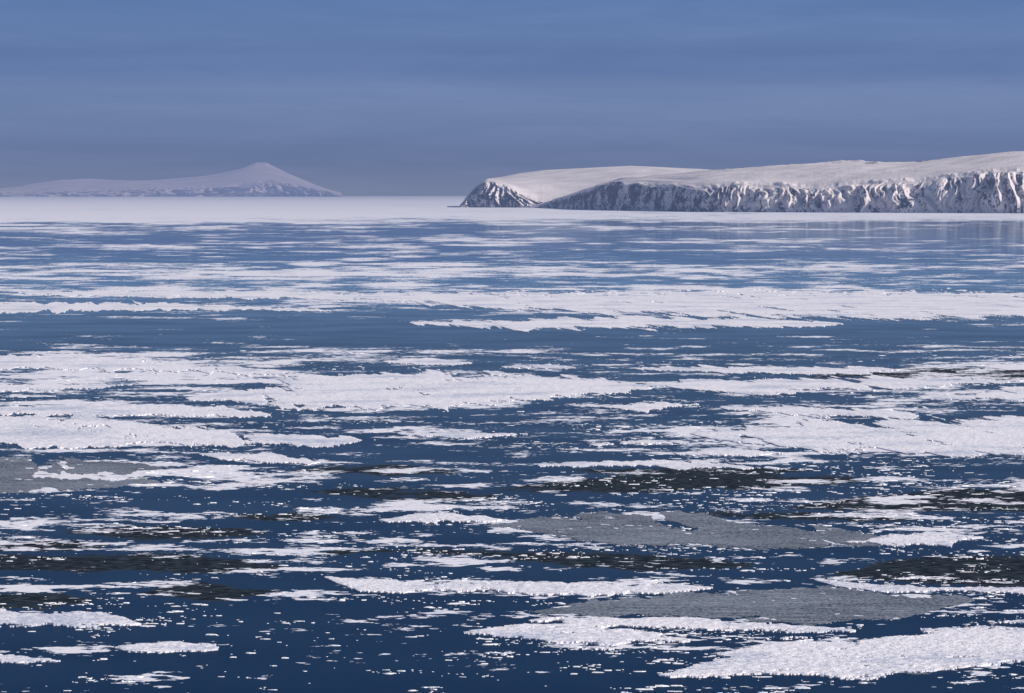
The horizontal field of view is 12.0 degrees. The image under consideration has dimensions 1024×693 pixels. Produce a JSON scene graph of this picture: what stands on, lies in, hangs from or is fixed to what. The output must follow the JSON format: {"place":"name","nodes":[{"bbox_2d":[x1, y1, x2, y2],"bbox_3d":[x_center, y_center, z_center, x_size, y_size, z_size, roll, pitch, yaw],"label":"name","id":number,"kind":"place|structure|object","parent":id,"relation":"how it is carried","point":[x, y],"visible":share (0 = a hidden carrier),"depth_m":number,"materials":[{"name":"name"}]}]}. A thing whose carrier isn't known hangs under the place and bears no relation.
{"place":"outdoors","nodes":[
{"label":"outdoors","id":0,"kind":"place"},
{"bbox_2d":[0,162,341,196],"bbox_3d":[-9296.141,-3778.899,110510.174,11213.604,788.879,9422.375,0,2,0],"label":"distant mountain island","id":1,"kind":"structure","parent":0,"point":[260,179],"depth_m":107453.17,"materials":[{"name":"white snow"}]},
{"bbox_2d":[0,196,1023,692],"bbox_3d":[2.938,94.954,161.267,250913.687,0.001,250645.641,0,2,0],"label":"sea","id":2,"kind":"structure","parent":0,"point":[398,244],"depth_m":1884.95,"materials":[{"name":"liquid"}]},
{"bbox_2d":[0,654,59,662],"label":"ice floe","id":3,"kind":"object","parent":2,"relation":"on","point":[10,658],"visible":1,"depth_m":1041.76,"materials":[{"name":"white ice"}]},
{"bbox_2d":[0,383,131,391],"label":"ice floe","id":4,"kind":"object","parent":2,"relation":"on","point":[45,387],"visible":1,"depth_m":2502.88,"materials":[{"name":"white ice"}]},
{"bbox_2d":[0,608,140,629],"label":"ice floe","id":5,"kind":"object","parent":2,"relation":"on","point":[82,619],"visible":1,"depth_m":1139.16,"materials":[{"name":"white ice"}]},
{"bbox_2d":[0,475,158,493],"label":"grey ice floe","id":6,"kind":"object","parent":2,"relation":"on","point":[16,484],"visible":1,"depth_m":1676.09,"materials":[{"name":"grey ice"}]},
{"bbox_2d":[0,456,162,476],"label":"grey ice floe","id":7,"kind":"object","parent":2,"relation":"on","point":[12,466],"visible":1,"depth_m":1773.53,"materials":[{"name":"grey ice"}]},
{"bbox_2d":[0,404,270,417],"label":"ice floe","id":8,"kind":"object","parent":2,"relation":"on","point":[179,410],"visible":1,"depth_m":2221.05,"materials":[{"name":"white ice"}]},
{"bbox_2d":[0,300,329,313],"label":"ice floe","id":9,"kind":"object","parent":2,"relation":"on","point":[55,307],"visible":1,"depth_m":4217.08,"materials":[{"name":"white ice"}]},
{"bbox_2d":[0,354,332,377],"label":"ice floe","id":10,"kind":"object","parent":2,"relation":"on","point":[76,363],"visible":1,"depth_m":2806.02,"materials":[{"name":"white ice"}]},
{"bbox_2d":[115,641,218,653],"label":"ice floe","id":11,"kind":"object","parent":2,"relation":"on","point":[167,647],"visible":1,"depth_m":1069.38,"materials":[{"name":"white ice"}]},
{"bbox_2d":[0,414,374,449],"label":"ice floe","id":12,"kind":"object","parent":2,"relation":"on","point":[23,432],"visible":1,"depth_m":1993.35,"materials":[{"name":"white ice"}]},
{"bbox_2d":[199,452,316,464],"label":"ice floe","id":13,"kind":"object","parent":2,"relation":"on","point":[265,457],"visible":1,"depth_m":1829.31,"materials":[{"name":"white ice"}]},
{"bbox_2d":[18,289,511,303],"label":"ice floe","id":14,"kind":"object","parent":2,"relation":"on","point":[383,296],"visible":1,"depth_m":4709.55,"materials":[{"name":"white ice"}]},
{"bbox_2d":[186,367,651,411],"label":"ice floe","id":15,"kind":"object","parent":2,"relation":"on","point":[365,392],"visible":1,"depth_m":2453.94,"materials":[{"name":"white ice"}]},
{"bbox_2d":[383,357,471,365],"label":"ice floe","id":16,"kind":"object","parent":2,"relation":"on","point":[426,361],"visible":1,"depth_m":2871.57,"materials":[{"name":"white ice"}]},
{"bbox_2d":[379,510,506,523],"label":"ice floe","id":17,"kind":"object","parent":2,"relation":"on","point":[433,518],"visible":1,"depth_m":1492.14,"materials":[{"name":"white ice"}]},
{"bbox_2d":[397,431,526,438],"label":"ice floe","id":18,"kind":"object","parent":2,"relation":"on","point":[461,435],"visible":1,"depth_m":2008.58,"materials":[{"name":"white ice"}]},
{"bbox_2d":[0,350,1023,692],"bbox_3d":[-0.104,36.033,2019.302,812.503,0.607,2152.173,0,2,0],"label":"broken drift ice","id":19,"kind":"structure","parent":2,"relation":"on","point":[426,552],"depth_m":1367.97,"materials":[{"name":"white ice"}]},
{"bbox_2d":[324,576,712,596],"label":"ice floe","id":20,"kind":"object","parent":2,"relation":"on","point":[582,589],"visible":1,"depth_m":1231.48,"materials":[{"name":"white ice"}]},
{"bbox_2d":[501,364,575,369],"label":"ice floe","id":21,"kind":"object","parent":2,"relation":"on","point":[545,366],"visible":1,"depth_m":2790.03,"materials":[{"name":"white ice"}]},
{"bbox_2d":[463,616,689,650],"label":"ice floe","id":22,"kind":"object","parent":2,"relation":"on","point":[569,630],"visible":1,"depth_m":1103.58,"materials":[{"name":"white ice"}]},
{"bbox_2d":[410,315,842,331],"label":"ice floe","id":23,"kind":"object","parent":2,"relation":"on","point":[621,321],"visible":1,"depth_m":3704.68,"materials":[{"name":"white ice"}]},
{"bbox_2d":[590,439,688,446],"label":"ice floe","id":24,"kind":"object","parent":2,"relation":"on","point":[646,441],"visible":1,"depth_m":1943.63,"materials":[{"name":"white ice"}]},
{"bbox_2d":[601,401,698,412],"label":"ice floe","id":25,"kind":"object","parent":2,"relation":"on","point":[641,407],"visible":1,"depth_m":2272.56,"materials":[{"name":"white ice"}]},
{"bbox_2d":[537,459,800,470],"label":"ice floe","id":26,"kind":"object","parent":2,"relation":"on","point":[676,465],"visible":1,"depth_m":1786.70,"materials":[{"name":"white ice"}]},
{"bbox_2d":[486,510,885,550],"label":"grey ice floe","id":27,"kind":"object","parent":2,"relation":"on","point":[721,534],"visible":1,"depth_m":1434.96,"materials":[{"name":"grey ice"}]},
{"bbox_2d":[399,288,1023,321],"bbox_3d":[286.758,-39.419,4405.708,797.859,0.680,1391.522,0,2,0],"label":"ice floe","id":28,"kind":"object","parent":2,"relation":"on","point":[882,305],"visible":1,"depth_m":4367.63,"materials":[{"name":"white ice"}]},
{"bbox_2d":[574,617,855,632],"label":"ice floe","id":29,"kind":"object","parent":2,"relation":"on","point":[698,623],"visible":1,"depth_m":1125.03,"materials":[{"name":"white ice"}]},
{"bbox_2d":[675,447,789,457],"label":"ice floe","id":30,"kind":"object","parent":2,"relation":"on","point":[717,451],"visible":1,"depth_m":1869.31,"materials":[{"name":"white ice"}]},
{"bbox_2d":[533,585,974,625],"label":"grey ice floe","id":31,"kind":"object","parent":2,"relation":"on","point":[822,604],"visible":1,"depth_m":1181.43,"materials":[{"name":"grey ice"}]},
{"bbox_2d":[635,364,899,374],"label":"ice floe","id":32,"kind":"object","parent":2,"relation":"on","point":[855,370],"visible":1,"depth_m":2743.13,"materials":[{"name":"white ice"}]},
{"bbox_2d":[719,405,918,419],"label":"ice floe","id":33,"kind":"object","parent":2,"relation":"on","point":[813,412],"visible":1,"depth_m":2217.41,"materials":[{"name":"white ice"}]},
{"bbox_2d":[639,374,1022,395],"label":"ice floe","id":34,"kind":"object","parent":2,"relation":"on","point":[773,386],"visible":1,"depth_m":2531.82,"materials":[{"name":"white ice"}]},
{"bbox_2d":[658,620,1023,679],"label":"ice floe","id":35,"kind":"object","parent":2,"relation":"on","point":[937,649],"visible":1,"depth_m":1050.23,"materials":[{"name":"white ice"}]},
{"bbox_2d":[690,415,1023,458],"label":"ice floe","id":36,"kind":"object","parent":2,"relation":"on","point":[1002,435],"visible":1,"depth_m":1992.97,"materials":[{"name":"white ice"}]},
{"bbox_2d":[846,534,982,547],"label":"ice floe","id":37,"kind":"object","parent":2,"relation":"on","point":[900,540],"visible":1,"depth_m":1397.96,"materials":[{"name":"white ice"}]},
{"bbox_2d":[814,579,1023,594],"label":"ice floe","id":38,"kind":"object","parent":2,"relation":"on","point":[885,589],"visible":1,"depth_m":1228.64,"materials":[{"name":"white ice"}]},
{"bbox_2d":[927,386,1023,400],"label":"ice floe","id":39,"kind":"object","parent":2,"relation":"on","point":[1016,393],"visible":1,"depth_m":2383.48,"materials":[{"name":"white ice"}]},
{"bbox_2d":[0,0,1023,195],"label":"sky","id":40,"kind":"structure","parent":0,"point":[347,97],"materials":[{"name":"blue"}]},
{"bbox_2d":[460,151,1023,212],"bbox_3d":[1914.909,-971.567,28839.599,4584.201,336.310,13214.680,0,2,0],"label":"snowy island","id":41,"kind":"structure","parent":0,"point":[989,183],"depth_m":24336.88,"materials":[{"name":"white snow"}]}
]}

